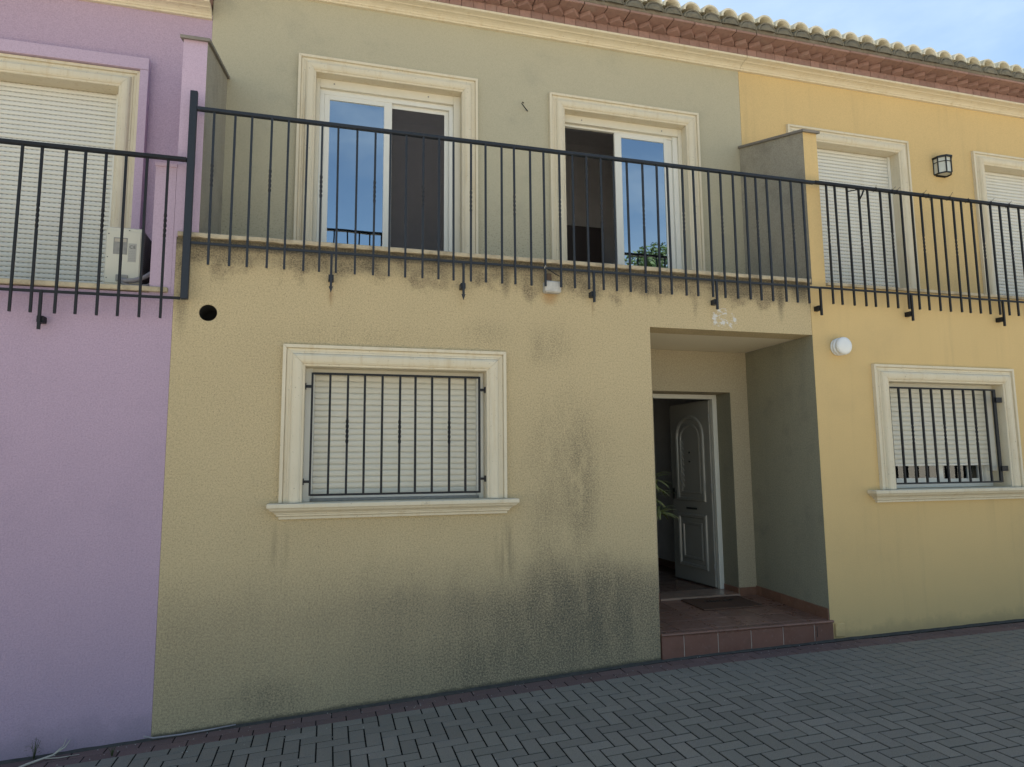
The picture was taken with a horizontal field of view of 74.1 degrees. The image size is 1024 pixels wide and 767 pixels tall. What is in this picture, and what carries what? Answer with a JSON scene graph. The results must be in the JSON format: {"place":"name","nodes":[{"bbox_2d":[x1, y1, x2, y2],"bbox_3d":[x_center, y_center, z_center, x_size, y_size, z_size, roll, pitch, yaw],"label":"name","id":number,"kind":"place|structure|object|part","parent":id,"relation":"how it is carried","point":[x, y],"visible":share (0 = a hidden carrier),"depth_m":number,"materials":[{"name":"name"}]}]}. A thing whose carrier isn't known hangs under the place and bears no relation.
{"place":"outdoors","nodes":[
{"label":"outdoors","id":0,"kind":"place"},
{"bbox_2d":[0,619,1023,766],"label":"pavement","id":1,"kind":"structure","parent":0,"point":[953,696],"depth_m":4.54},
{"bbox_2d":[25,737,39,759],"bbox_3d":[-3.125,2.397,4.431,0.104,0.142,0.072,1,-7,-15],"label":"weed","id":2,"kind":"object","parent":1,"relation":"on","point":[34,752],"visible":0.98,"depth_m":4.44,"materials":[{"name":"green plant"}]},
{"bbox_2d":[19,738,78,766],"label":"dry reed","id":3,"kind":"object","parent":1,"relation":"on","point":[40,759],"visible":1,"depth_m":4.41,"materials":[{"name":"plant"}]},
{"bbox_2d":[143,724,235,738],"bbox_3d":[-2.221,2.405,4.686,0.583,0.037,0.019,2,-7,-18],"label":"plastic strip","id":4,"kind":"object","parent":1,"relation":"on","point":[186,733],"visible":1,"depth_m":4.67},
{"bbox_2d":[54,627,1015,765],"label":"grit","id":5,"kind":"object","parent":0,"point":[582,683],"visible":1,"depth_m":4.95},
{"bbox_2d":[662,0,1023,67],"label":"sky","id":6,"kind":"structure","parent":0,"point":[993,30],"materials":[{"name":"blue"}]},
{"bbox_3d":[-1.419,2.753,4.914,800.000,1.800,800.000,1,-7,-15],"label":"ground","id":7,"kind":"structure","parent":0,"visible":0},
{"bbox_2d":[0,0,229,760],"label":"terraced house","id":8,"kind":"structure","parent":7,"relation":"on","point":[84,393],"depth_m":4.84,"materials":[{"name":"purple paint"}]},
{"bbox_2d":[0,138,186,328],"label":"balcony railing","id":9,"kind":"object","parent":8,"relation":"attached to","point":[40,319],"visible":1,"depth_m":4.84,"materials":[{"name":"black metal"}]},
{"bbox_2d":[103,227,151,285],"bbox_3d":[-2.983,-0.897,5.509,0.397,0.498,0.837,1,-7,-15],"label":"air conditioner","id":10,"kind":"object","parent":8,"relation":"on","point":[130,269],"visible":0.61,"depth_m":5.15,"materials":[{"name":"plastic"}]},
{"bbox_2d":[151,0,833,736],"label":"terraced house","id":11,"kind":"structure","parent":7,"relation":"on","point":[555,546],"depth_m":5.80,"materials":[{"name":"paint"}]},
{"bbox_2d":[312,78,459,251],"bbox_3d":[-1.229,-1.971,6.758,1.428,2.023,0.091,1,-7,-15],"label":"sliding door","id":12,"kind":"structure","parent":11,"relation":"in","point":[342,102],"depth_m":6.79,"materials":[{"name":"white glass"}]},
{"bbox_2d":[302,368,483,501],"bbox_3d":[-0.932,0.413,5.472,1.424,1.032,0.075,1,-7,-15],"label":"window frame","id":13,"kind":"structure","parent":11,"relation":"in","point":[305,498],"depth_m":5.28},
{"bbox_2d":[303,372,485,495],"bbox_3d":[-0.902,0.398,5.367,1.420,0.946,0.040,1,-7,-15],"label":"window grille","id":14,"kind":"object","parent":11,"relation":"attached to","point":[480,478],"depth_m":5.36,"materials":[{"name":"black metal"}]},
{"bbox_2d":[180,90,819,309],"bbox_3d":[0.250,-1.351,5.824,5.579,1.615,0.100,1,-7,-15],"label":"balcony railing","id":15,"kind":"object","parent":11,"relation":"attached to","point":[194,108],"visible":1,"depth_m":5.68,"materials":[{"name":"black metal"}]},
{"bbox_2d":[543,265,560,293],"bbox_3d":[0.340,-0.883,5.794,0.162,0.225,0.095,1,-7,-15],"label":"junction box","id":16,"kind":"object","parent":11,"relation":"attached to","point":[552,287],"visible":0.94,"depth_m":5.78,"materials":[{"name":"plastic"}]},
{"bbox_2d":[567,225,601,262],"bbox_3d":[0.461,-1.325,8.613,1.300,1.270,0.572,1,-7,-15],"label":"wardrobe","id":17,"kind":"object","parent":11,"relation":"in","point":[594,244],"visible":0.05,"depth_m":8.49,"materials":[{"name":"brown wood"}]},
{"bbox_3d":[0.848,-1.369,8.437,0.610,1.170,0.021,1,-7,-15],"label":"wardrobe door","id":18,"kind":"part","parent":17,"relation":"part of","materials":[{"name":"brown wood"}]},
{"bbox_2d":[565,114,683,268],"bbox_3d":[1.223,-1.898,7.432,1.440,1.995,0.091,1,-7,-15],"label":"sliding door","id":19,"kind":"structure","parent":11,"relation":"in","point":[633,141],"depth_m":7.54,"materials":[{"name":"white glass"}]},
{"bbox_2d":[655,472,678,519],"bbox_3d":[1.602,1.641,7.720,0.582,1.300,0.587,5,-9,-40],"label":"potted plant","id":20,"kind":"object","parent":11,"relation":"on","point":[659,512],"visible":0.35,"depth_m":7.73,"materials":[{"name":"green plant"}]},
{"bbox_2d":[669,400,717,587],"bbox_3d":[2.100,1.262,7.956,0.095,2.072,0.819,2,-7,-19],"label":"front door","id":21,"kind":"structure","parent":11,"relation":"in","point":[690,424],"depth_m":7.92,"materials":[{"name":"white wood"}]},
{"bbox_2d":[681,596,762,610],"bbox_3d":[2.105,2.204,6.819,0.660,0.027,0.440,1,-7,-15],"label":"doormat","id":22,"kind":"object","parent":11,"relation":"on","point":[720,603],"visible":1,"depth_m":6.76,"materials":[{"name":"brown fabric"}]},
{"bbox_2d":[738,15,1023,638],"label":"terraced house","id":23,"kind":"structure","parent":7,"relation":"on","point":[818,103],"depth_m":7.03,"materials":[{"name":"yellow paint"}]},
{"bbox_2d":[830,337,851,355],"bbox_3d":[3.159,-0.356,6.505,0.174,0.172,0.117,1,-7,-15],"label":"wall lamp","id":24,"kind":"object","parent":23,"relation":"attached to","point":[841,346],"visible":1,"depth_m":6.46,"materials":[{"name":"white glass"}]},
{"bbox_2d":[814,180,1023,325],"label":"balcony railing","id":25,"kind":"object","parent":23,"relation":"attached to","point":[858,188],"visible":1,"depth_m":6.88,"materials":[{"name":"black metal"}]},
{"bbox_2d":[932,154,952,177],"bbox_3d":[5.421,-2.740,8.508,0.228,0.268,0.158,1,-7,-15],"label":"lantern","id":26,"kind":"object","parent":23,"relation":"attached to","point":[942,166],"visible":1,"depth_m":8.47,"materials":[{"name":"white glass"}]},
{"bbox_2d":[893,397,993,487],"bbox_3d":[4.326,0.561,6.978,1.438,0.999,0.050,1,-7,-15],"label":"window frame","id":27,"kind":"structure","parent":23,"relation":"in","point":[910,472],"depth_m":6.94,"materials":[{"name":"white glass"}]},
{"bbox_2d":[889,387,1007,484],"bbox_3d":[4.373,0.518,6.791,1.411,0.952,0.036,1,-7,-15],"label":"window grille","id":28,"kind":"object","parent":23,"relation":"attached to","point":[995,400],"depth_m":6.81,"materials":[{"name":"black metal"}]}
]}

